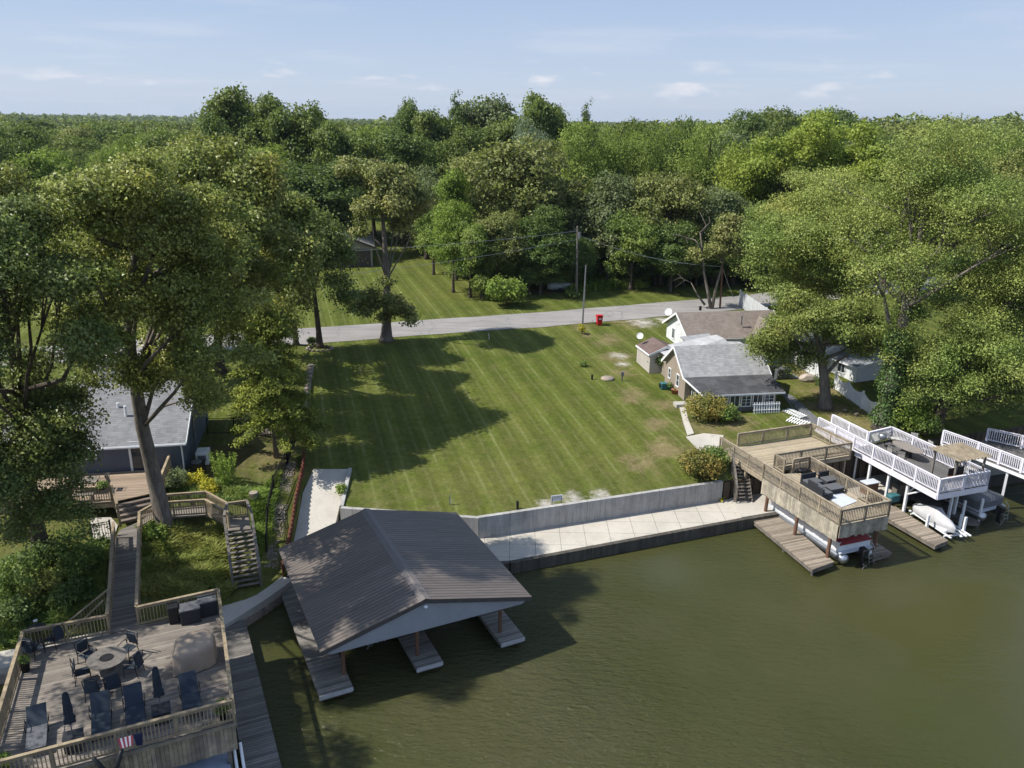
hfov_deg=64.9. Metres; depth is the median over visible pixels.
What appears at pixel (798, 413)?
loose picket fence
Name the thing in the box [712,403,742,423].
shrub
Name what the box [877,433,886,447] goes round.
grill
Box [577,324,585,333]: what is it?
shrub
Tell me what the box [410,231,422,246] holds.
sapling
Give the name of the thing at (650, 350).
shed
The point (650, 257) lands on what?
power line
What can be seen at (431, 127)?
woodland tree
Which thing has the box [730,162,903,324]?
maple tree
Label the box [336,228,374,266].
garage
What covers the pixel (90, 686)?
chair
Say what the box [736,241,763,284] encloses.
sapling
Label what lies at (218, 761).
motor boat
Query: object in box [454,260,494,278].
sapling
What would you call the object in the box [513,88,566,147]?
woodland tree
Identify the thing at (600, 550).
seawall
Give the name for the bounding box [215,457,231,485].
tall plant
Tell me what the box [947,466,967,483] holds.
swing bench
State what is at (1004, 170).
maple tree
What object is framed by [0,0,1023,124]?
sky
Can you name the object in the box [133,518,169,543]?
shrub
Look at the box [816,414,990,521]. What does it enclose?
white deck
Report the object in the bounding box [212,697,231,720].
potted plant
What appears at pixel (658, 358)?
shrub
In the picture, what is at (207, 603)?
storage box
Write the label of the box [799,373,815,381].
boulder
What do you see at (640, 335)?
satellite dish
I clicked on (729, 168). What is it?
woodland tree
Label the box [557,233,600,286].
sapling
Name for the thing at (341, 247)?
oak tree
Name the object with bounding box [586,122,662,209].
woodland tree
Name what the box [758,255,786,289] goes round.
sapling
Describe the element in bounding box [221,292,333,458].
cedar tree
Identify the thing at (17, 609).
shrub
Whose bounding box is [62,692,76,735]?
umbrella
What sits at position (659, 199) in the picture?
woodland tree
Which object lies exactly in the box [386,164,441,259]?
woodland tree
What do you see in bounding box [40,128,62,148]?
woodland tree
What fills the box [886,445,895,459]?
chair
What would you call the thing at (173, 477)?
shrub
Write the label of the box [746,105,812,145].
woodland tree
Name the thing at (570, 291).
shrub
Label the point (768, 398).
window
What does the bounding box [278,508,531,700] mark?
boathouse
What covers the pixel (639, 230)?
woodland tree
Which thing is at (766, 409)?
loose picket fence
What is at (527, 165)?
woodland tree
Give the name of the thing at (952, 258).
maple tree
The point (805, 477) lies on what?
outdoor sofa
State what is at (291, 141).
woodland tree
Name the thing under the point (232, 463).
tall plant
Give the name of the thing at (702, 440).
concrete path
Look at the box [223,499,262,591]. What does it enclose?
staircase
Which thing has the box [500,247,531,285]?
sapling
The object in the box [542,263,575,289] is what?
sapling
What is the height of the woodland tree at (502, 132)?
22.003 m
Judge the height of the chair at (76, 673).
1.038 m
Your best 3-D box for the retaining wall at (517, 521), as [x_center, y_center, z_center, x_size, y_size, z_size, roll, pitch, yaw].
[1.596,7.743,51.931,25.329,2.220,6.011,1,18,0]
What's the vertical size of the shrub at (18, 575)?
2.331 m
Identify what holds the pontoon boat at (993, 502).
on the water
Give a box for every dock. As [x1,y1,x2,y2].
[225,619,281,767]
[753,517,833,575]
[868,539,891,560]
[876,505,947,549]
[910,492,980,525]
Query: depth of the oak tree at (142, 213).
37.06 m
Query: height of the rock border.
0.280 m
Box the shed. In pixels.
[636,337,670,372]
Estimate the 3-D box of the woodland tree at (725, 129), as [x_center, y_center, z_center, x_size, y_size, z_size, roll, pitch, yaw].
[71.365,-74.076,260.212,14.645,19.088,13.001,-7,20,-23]
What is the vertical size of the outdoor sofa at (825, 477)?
0.760 m
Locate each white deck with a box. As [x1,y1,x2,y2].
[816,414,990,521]
[940,428,1023,495]
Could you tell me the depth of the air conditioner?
51.11 m
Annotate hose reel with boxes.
[659,382,667,389]
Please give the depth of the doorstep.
65.36 m
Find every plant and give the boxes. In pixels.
[0,751,13,767]
[18,653,31,672]
[95,480,108,489]
[176,468,207,486]
[195,477,220,493]
[207,450,223,480]
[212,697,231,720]
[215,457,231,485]
[220,452,236,480]
[578,360,588,366]
[667,381,672,390]
[671,388,677,393]
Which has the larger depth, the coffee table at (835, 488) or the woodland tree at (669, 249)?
the woodland tree at (669, 249)
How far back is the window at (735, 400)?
64.25 m
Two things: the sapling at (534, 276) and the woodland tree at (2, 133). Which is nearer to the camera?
the sapling at (534, 276)
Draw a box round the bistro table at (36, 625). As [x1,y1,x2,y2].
[27,623,45,643]
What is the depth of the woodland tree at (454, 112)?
158.46 m
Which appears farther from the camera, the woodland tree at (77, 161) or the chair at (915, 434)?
the woodland tree at (77, 161)
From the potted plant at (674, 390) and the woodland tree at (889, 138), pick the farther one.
the woodland tree at (889, 138)
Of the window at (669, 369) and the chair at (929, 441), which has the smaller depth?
the chair at (929, 441)
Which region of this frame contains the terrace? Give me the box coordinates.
[730,460,1006,517]
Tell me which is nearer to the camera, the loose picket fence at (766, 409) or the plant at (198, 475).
the plant at (198, 475)
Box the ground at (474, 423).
[0,201,1023,650]
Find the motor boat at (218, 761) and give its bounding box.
[166,737,245,767]
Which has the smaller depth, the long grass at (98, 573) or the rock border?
the long grass at (98, 573)
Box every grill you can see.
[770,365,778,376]
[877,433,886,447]
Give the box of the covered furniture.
[774,366,791,378]
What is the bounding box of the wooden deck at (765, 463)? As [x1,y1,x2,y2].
[719,423,891,557]
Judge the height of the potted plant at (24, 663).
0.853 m
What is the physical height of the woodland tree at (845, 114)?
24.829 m
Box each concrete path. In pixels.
[680,407,693,435]
[686,433,723,449]
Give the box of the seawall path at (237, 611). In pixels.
[0,576,292,673]
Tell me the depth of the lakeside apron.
50.56 m
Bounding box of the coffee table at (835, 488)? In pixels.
[824,482,845,493]
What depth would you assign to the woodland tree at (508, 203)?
126.50 m
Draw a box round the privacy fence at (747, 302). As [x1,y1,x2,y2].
[738,290,768,310]
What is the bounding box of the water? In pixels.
[0,481,1023,767]
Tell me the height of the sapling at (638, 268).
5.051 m
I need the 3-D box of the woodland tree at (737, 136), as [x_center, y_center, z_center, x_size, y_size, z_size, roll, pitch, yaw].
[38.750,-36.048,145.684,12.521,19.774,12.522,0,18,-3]
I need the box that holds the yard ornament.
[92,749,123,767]
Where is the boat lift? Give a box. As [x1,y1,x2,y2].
[909,510,971,538]
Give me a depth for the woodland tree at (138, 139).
162.57 m
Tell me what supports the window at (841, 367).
in the cottage at (848, 368)
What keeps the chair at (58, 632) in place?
on the lakeside deck at (48, 679)
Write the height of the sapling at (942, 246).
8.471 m
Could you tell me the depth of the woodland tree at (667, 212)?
109.80 m
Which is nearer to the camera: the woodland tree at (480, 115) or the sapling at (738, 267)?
the sapling at (738, 267)
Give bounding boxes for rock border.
[249,428,289,435]
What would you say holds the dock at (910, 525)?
in the water
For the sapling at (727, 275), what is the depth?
105.47 m
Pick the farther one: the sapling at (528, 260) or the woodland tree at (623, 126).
the woodland tree at (623, 126)
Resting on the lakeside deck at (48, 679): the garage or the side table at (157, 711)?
the side table at (157, 711)
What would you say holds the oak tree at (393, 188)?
on the ground at (474, 423)
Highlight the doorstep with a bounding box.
[673,401,686,407]
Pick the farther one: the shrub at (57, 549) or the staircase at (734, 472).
the staircase at (734, 472)
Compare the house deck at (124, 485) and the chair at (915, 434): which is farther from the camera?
the chair at (915, 434)
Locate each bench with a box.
[72,492,93,499]
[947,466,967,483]
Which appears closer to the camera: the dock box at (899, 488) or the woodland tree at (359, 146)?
the dock box at (899, 488)
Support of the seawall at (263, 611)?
in the water
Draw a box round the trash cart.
[595,314,602,324]
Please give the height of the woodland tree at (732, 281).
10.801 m
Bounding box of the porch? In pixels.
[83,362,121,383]
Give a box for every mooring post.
[961,500,966,517]
[977,499,984,520]
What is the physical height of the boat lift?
1.900 m
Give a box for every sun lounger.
[24,702,48,751]
[88,689,112,742]
[122,681,145,732]
[178,670,202,719]
[883,431,908,441]
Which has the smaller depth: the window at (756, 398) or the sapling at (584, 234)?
the window at (756, 398)
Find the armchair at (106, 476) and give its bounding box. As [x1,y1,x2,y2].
[97,472,110,491]
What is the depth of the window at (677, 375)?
67.90 m
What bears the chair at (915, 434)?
on the white deck at (914, 471)
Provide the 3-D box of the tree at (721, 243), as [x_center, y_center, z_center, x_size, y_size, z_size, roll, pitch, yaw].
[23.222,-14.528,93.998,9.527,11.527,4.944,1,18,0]
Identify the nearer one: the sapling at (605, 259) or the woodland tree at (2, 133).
the sapling at (605, 259)
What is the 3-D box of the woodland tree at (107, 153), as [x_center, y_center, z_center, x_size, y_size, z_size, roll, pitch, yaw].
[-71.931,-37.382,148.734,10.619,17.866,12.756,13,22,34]
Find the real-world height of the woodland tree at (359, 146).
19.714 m
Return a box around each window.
[668,367,670,378]
[671,327,674,338]
[675,373,679,387]
[729,396,739,406]
[741,395,751,406]
[752,395,762,405]
[764,394,774,405]
[837,362,845,373]
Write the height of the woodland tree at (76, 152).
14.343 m
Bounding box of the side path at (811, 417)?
[782,393,823,427]
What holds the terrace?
on the ground at (474, 423)
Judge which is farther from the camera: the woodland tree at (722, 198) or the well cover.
the woodland tree at (722, 198)
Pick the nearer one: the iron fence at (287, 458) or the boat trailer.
the iron fence at (287, 458)
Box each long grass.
[0,536,108,648]
[140,519,239,603]
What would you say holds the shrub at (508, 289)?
on the ground at (474, 423)
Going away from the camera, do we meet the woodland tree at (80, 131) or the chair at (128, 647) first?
the chair at (128, 647)
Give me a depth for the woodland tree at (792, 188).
112.50 m
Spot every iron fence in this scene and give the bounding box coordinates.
[89,519,110,540]
[205,417,290,438]
[265,431,296,551]
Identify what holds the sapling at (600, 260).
on the ground at (474, 423)
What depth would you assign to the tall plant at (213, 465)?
50.64 m
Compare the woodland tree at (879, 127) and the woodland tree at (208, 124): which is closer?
the woodland tree at (208, 124)
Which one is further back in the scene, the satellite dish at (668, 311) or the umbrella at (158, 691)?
the satellite dish at (668, 311)
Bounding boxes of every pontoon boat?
[768,500,874,568]
[940,489,1008,524]
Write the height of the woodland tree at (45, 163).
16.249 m
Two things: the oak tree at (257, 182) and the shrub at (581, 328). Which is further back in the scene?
the shrub at (581, 328)
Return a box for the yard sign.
[551,494,561,501]
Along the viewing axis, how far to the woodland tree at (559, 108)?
153.09 m
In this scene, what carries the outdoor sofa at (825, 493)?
on the wooden deck at (765, 463)
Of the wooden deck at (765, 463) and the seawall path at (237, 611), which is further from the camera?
the wooden deck at (765, 463)
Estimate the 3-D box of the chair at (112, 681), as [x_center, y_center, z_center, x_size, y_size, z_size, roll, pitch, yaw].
[-15.878,11.873,31.982,0.573,1.038,0.665,-10,21,-31]
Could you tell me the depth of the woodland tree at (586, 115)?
159.46 m
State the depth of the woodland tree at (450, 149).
140.46 m
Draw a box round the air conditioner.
[188,459,205,474]
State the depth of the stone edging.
68.28 m
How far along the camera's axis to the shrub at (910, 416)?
60.38 m
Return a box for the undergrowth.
[564,262,650,293]
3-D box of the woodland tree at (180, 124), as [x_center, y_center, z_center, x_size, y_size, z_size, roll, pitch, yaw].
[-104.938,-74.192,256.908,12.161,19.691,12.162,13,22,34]
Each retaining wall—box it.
[340,468,722,537]
[722,426,1023,499]
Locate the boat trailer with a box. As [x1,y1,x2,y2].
[547,282,573,292]
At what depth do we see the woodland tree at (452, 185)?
104.73 m
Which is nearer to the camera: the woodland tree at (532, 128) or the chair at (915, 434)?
the chair at (915, 434)
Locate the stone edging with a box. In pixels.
[300,364,313,426]
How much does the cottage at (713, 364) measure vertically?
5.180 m
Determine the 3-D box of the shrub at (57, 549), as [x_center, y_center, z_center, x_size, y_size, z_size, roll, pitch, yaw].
[-24.646,8.888,43.034,4.349,2.544,3.110,-14,23,-38]
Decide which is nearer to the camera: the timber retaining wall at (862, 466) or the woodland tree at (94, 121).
the timber retaining wall at (862, 466)
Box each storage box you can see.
[178,600,200,625]
[196,593,217,617]
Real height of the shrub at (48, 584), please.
1.562 m
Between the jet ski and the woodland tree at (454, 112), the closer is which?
the jet ski
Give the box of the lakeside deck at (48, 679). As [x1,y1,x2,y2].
[0,588,237,767]
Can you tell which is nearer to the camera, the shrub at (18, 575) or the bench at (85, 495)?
the shrub at (18, 575)
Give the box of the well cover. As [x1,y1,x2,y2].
[601,375,613,380]
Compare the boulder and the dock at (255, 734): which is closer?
the dock at (255, 734)
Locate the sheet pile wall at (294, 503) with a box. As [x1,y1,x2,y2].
[280,449,304,576]
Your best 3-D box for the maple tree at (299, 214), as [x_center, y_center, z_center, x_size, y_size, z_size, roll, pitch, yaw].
[-20.963,-8.767,67.798,9.460,15.895,14.588,-10,21,-30]
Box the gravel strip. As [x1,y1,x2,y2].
[264,460,295,568]
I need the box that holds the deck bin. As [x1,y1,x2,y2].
[167,602,179,624]
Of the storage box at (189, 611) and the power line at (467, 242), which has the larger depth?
the power line at (467, 242)
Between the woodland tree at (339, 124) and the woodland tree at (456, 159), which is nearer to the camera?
the woodland tree at (456, 159)
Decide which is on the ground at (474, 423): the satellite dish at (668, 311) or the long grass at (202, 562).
the long grass at (202, 562)
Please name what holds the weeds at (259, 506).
on the ground at (474, 423)
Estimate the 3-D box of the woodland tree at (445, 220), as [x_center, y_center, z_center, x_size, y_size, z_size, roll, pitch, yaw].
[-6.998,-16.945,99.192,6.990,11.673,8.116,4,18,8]
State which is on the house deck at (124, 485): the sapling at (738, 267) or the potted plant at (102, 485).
the potted plant at (102, 485)
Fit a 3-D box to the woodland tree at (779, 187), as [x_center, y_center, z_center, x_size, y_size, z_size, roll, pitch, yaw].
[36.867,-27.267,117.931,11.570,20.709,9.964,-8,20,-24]
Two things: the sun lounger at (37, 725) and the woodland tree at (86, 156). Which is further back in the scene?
the woodland tree at (86, 156)
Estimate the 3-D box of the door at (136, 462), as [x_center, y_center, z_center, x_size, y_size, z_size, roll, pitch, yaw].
[-23.329,4.565,50.480,1.250,2.100,0.085,-3,18,-10]
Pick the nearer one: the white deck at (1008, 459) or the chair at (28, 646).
the chair at (28, 646)
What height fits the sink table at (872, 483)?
0.845 m
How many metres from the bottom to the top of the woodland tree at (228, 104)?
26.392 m
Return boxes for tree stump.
[249,490,258,503]
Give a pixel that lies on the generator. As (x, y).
(202, 452)
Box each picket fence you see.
[753,401,779,413]
[782,408,806,417]
[786,417,809,424]
[791,352,818,376]
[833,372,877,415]
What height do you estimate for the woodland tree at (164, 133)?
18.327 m
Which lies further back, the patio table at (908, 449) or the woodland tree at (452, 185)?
the woodland tree at (452, 185)
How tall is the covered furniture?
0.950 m
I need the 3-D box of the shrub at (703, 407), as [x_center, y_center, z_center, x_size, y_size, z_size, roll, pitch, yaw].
[14.832,1.755,62.865,4.137,2.806,3.976,-6,19,-20]
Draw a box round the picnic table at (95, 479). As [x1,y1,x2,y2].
[78,476,99,493]
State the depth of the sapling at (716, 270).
105.68 m
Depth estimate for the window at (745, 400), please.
64.44 m
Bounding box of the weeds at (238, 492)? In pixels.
[167,471,255,503]
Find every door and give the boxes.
[128,441,144,470]
[341,249,370,266]
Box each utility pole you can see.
[574,226,580,297]
[582,265,586,323]
[719,267,722,307]
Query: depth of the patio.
72.21 m
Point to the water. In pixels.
(756, 647)
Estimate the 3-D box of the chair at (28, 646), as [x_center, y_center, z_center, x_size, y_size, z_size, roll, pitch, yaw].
[-20.334,11.118,34.114,0.573,1.038,0.665,4,18,10]
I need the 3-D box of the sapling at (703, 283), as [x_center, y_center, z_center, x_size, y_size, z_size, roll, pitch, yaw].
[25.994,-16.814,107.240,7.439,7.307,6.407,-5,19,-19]
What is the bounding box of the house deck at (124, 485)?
[0,454,171,526]
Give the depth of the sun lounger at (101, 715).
30.57 m
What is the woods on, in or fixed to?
on the ground at (474, 423)
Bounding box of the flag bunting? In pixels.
[118,733,142,747]
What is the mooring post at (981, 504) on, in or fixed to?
in the water
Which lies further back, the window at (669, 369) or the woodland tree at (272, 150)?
the woodland tree at (272, 150)
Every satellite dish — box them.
[637,332,642,343]
[665,308,671,316]
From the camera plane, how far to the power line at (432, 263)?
90.11 m
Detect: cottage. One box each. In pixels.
[661,335,785,410]
[795,330,906,382]
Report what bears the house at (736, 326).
on the ground at (474, 423)
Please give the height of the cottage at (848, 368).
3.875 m
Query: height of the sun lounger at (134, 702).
0.872 m
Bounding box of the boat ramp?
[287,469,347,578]
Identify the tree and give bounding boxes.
[0,124,11,150]
[0,133,51,167]
[0,143,7,163]
[0,157,83,339]
[0,189,130,561]
[4,119,55,148]
[5,146,78,254]
[14,175,46,188]
[30,141,283,530]
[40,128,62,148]
[42,146,85,175]
[48,123,103,152]
[52,134,105,158]
[64,146,87,172]
[74,149,97,174]
[78,121,129,149]
[80,131,137,172]
[82,143,137,173]
[88,119,104,127]
[102,123,177,147]
[121,124,336,374]
[123,252,294,379]
[130,127,179,148]
[132,129,177,195]
[147,128,178,148]
[166,119,191,131]
[190,81,267,157]
[195,110,248,173]
[220,190,334,345]
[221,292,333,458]
[230,142,289,164]
[230,157,354,211]
[233,91,292,159]
[242,206,368,348]
[258,99,334,166]
[289,114,356,188]
[293,156,368,229]
[306,124,385,227]
[331,152,434,342]
[333,120,347,127]
[337,122,396,235]
[361,126,441,244]
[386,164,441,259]
[388,96,423,142]
[406,106,474,161]
[408,140,446,184]
[410,208,439,274]
[424,122,493,179]
[424,199,478,292]
[429,167,476,280]
[430,151,510,221]
[439,218,493,297]
[445,90,468,160]
[451,132,592,234]
[457,92,516,148]
[473,112,530,203]
[473,178,521,216]
[475,207,528,278]
[510,116,560,188]
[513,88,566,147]
[516,204,587,293]
[545,118,629,213]
[549,103,577,158]
[562,169,655,281]
[563,193,592,232]
[574,96,598,165]
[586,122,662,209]
[602,115,662,204]
[603,208,661,289]
[611,118,689,203]
[622,169,713,284]
[640,220,706,292]
[641,176,684,220]
[659,114,703,174]
[665,120,738,221]
[673,210,749,308]
[681,183,756,283]
[699,206,763,284]
[704,128,752,168]
[711,139,785,218]
[719,108,783,148]
[720,124,735,138]
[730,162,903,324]
[733,124,794,200]
[736,276,920,409]
[739,105,923,270]
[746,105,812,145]
[780,110,1023,431]
[782,159,810,198]
[789,105,863,145]
[861,131,915,236]
[868,123,891,134]
[869,241,1023,434]
[877,209,1023,401]
[888,139,942,224]
[951,146,997,251]
[971,145,1023,260]
[977,135,994,149]
[985,138,1019,155]
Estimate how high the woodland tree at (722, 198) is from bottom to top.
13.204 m
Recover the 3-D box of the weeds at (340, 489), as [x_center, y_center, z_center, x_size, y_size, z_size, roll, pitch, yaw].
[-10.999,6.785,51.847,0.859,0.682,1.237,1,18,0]
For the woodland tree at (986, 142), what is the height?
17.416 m
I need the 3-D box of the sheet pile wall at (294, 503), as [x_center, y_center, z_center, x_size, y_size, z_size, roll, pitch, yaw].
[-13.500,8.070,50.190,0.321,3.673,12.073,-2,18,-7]
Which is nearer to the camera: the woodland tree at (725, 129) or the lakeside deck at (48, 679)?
the lakeside deck at (48, 679)
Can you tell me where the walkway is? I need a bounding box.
[62,491,248,643]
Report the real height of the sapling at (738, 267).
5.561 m
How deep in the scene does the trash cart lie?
86.36 m
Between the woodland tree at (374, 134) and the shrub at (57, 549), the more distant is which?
the woodland tree at (374, 134)
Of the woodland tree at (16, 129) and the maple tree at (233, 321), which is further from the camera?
the woodland tree at (16, 129)
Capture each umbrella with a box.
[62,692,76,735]
[152,666,164,708]
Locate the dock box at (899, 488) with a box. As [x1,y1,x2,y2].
[891,481,909,495]
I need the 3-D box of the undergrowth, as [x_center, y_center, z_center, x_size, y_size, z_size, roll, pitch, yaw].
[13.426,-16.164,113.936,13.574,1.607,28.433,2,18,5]
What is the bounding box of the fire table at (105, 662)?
[86,646,126,677]
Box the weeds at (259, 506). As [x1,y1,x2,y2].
[245,468,281,556]
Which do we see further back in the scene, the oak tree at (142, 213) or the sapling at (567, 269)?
the sapling at (567, 269)
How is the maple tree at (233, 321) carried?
on the ground at (474, 423)
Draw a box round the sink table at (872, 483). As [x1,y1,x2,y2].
[860,478,880,494]
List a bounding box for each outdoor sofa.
[800,472,822,486]
[807,479,825,491]
[814,485,832,499]
[818,470,840,484]
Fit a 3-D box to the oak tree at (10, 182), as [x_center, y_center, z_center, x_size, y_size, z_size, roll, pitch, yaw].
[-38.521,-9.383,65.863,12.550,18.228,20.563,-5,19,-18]
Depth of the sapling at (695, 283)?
105.89 m
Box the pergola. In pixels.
[929,442,991,487]
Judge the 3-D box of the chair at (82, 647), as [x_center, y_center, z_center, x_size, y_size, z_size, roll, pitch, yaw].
[-17.858,11.259,33.783,0.665,1.038,0.573,10,20,26]
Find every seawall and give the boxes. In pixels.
[0,586,292,684]
[500,473,1023,573]
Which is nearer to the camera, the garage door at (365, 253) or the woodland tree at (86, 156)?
the garage door at (365, 253)
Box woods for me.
[0,111,1023,155]
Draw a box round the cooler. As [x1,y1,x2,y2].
[886,493,899,502]
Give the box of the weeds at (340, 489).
[335,483,346,495]
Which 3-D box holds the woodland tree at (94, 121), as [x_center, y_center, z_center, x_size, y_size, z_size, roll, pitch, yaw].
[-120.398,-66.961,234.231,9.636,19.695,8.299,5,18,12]
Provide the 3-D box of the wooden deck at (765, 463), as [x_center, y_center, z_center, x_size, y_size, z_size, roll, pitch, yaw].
[20.708,7.544,54.102,8.398,5.170,12.250,-6,19,-20]
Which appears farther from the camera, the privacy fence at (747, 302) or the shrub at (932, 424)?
the privacy fence at (747, 302)
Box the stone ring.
[306,345,333,351]
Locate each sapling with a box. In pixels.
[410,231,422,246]
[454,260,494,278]
[472,236,519,280]
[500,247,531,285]
[510,232,543,293]
[518,254,566,294]
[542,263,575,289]
[546,232,583,280]
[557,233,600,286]
[575,227,595,273]
[589,231,622,274]
[597,249,624,268]
[627,251,658,281]
[642,252,661,284]
[648,254,689,286]
[655,264,695,287]
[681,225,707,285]
[690,237,713,285]
[692,233,732,285]
[701,254,734,285]
[706,253,749,285]
[724,253,757,279]
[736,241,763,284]
[750,254,773,285]
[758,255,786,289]
[767,257,813,281]
[895,226,933,262]
[927,226,955,266]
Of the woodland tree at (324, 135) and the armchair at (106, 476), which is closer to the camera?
the armchair at (106, 476)
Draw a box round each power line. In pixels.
[2,240,571,299]
[94,231,574,258]
[582,236,721,266]
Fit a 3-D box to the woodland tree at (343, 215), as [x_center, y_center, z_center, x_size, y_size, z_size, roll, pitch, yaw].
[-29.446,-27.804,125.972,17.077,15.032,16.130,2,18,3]
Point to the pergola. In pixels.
(960, 452)
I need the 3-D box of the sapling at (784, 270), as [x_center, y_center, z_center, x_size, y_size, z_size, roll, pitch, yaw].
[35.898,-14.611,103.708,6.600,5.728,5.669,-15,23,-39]
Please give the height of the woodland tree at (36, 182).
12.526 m
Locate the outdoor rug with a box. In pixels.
[830,493,856,506]
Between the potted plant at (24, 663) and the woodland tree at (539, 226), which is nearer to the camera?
the potted plant at (24, 663)
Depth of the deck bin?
36.48 m
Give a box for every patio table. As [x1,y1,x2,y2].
[172,629,217,676]
[892,440,922,458]
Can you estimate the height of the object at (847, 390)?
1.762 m
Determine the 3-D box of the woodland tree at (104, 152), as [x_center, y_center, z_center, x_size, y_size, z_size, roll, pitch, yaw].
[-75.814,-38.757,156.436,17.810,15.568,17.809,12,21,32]
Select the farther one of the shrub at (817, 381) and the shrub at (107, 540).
the shrub at (817, 381)
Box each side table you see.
[62,727,83,754]
[151,701,170,725]
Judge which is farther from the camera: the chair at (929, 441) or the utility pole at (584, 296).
the utility pole at (584, 296)
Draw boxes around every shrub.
[0,554,48,598]
[0,592,41,632]
[5,521,93,573]
[16,565,70,598]
[42,574,95,614]
[45,535,109,580]
[82,533,109,557]
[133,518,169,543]
[165,466,193,491]
[306,336,315,344]
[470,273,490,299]
[484,273,530,305]
[565,287,581,298]
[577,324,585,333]
[647,354,663,367]
[675,445,726,480]
[679,390,730,423]
[699,445,731,465]
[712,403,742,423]
[812,374,834,386]
[883,397,938,434]
[912,411,943,435]
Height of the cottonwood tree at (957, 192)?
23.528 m
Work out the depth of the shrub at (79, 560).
42.53 m
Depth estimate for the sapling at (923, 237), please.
114.32 m
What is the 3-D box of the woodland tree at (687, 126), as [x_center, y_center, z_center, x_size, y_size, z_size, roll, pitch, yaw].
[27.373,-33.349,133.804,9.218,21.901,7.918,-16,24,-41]
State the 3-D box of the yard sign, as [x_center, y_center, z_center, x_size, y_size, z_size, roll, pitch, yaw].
[2.832,7.344,51.069,0.750,0.645,0.041,-4,19,-15]
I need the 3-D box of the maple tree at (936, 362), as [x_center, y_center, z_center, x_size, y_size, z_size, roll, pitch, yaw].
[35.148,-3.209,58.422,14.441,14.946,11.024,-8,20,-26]
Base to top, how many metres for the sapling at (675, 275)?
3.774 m
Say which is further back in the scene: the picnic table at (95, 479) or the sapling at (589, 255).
the sapling at (589, 255)
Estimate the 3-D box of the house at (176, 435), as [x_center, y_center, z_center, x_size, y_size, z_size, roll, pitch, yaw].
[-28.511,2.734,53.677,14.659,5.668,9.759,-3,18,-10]
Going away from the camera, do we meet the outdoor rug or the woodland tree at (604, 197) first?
the outdoor rug
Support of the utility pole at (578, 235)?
on the ground at (474, 423)
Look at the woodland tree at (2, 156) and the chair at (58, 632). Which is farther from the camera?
the woodland tree at (2, 156)
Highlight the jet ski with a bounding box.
[912,503,955,532]
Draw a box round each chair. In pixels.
[21,638,45,661]
[43,623,65,650]
[69,658,91,686]
[73,636,96,662]
[81,678,104,702]
[103,673,122,695]
[118,630,138,660]
[123,649,144,678]
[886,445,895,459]
[896,451,906,465]
[908,431,919,443]
[921,439,935,455]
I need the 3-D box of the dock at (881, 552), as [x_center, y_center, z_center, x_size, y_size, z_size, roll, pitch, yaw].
[21.239,9.428,51.748,1.489,0.310,7.144,-5,19,-18]
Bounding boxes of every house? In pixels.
[0,380,207,475]
[662,306,799,362]
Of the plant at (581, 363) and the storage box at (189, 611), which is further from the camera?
the plant at (581, 363)
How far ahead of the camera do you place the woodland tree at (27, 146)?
123.90 m
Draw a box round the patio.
[769,367,798,379]
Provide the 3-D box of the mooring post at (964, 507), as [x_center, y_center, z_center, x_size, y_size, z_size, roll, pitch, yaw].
[29.619,8.754,52.969,0.130,2.400,0.130,1,18,0]
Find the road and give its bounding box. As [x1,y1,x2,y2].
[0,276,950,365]
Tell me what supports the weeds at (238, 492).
on the ground at (474, 423)
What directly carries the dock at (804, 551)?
in the water
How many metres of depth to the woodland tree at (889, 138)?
143.10 m
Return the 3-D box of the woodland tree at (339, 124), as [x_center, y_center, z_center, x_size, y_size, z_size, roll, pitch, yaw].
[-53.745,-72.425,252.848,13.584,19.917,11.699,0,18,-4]
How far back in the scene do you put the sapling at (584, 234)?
108.01 m
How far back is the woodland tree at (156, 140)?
142.29 m
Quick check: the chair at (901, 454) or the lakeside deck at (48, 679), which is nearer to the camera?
the lakeside deck at (48, 679)
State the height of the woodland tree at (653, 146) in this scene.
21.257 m
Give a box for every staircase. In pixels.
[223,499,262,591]
[730,453,752,501]
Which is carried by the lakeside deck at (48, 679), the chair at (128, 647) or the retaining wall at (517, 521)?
the chair at (128, 647)
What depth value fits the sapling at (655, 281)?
107.23 m
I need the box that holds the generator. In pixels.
[195,447,210,464]
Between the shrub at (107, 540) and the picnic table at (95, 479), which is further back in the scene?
the picnic table at (95, 479)
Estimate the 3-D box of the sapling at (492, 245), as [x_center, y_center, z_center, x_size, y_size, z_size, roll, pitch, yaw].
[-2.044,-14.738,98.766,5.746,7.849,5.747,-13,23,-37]
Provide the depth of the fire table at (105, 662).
33.08 m
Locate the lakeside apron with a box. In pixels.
[480,499,740,560]
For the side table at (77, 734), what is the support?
on the lakeside deck at (48, 679)
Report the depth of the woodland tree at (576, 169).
118.51 m
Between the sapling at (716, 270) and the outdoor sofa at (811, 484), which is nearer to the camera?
the outdoor sofa at (811, 484)

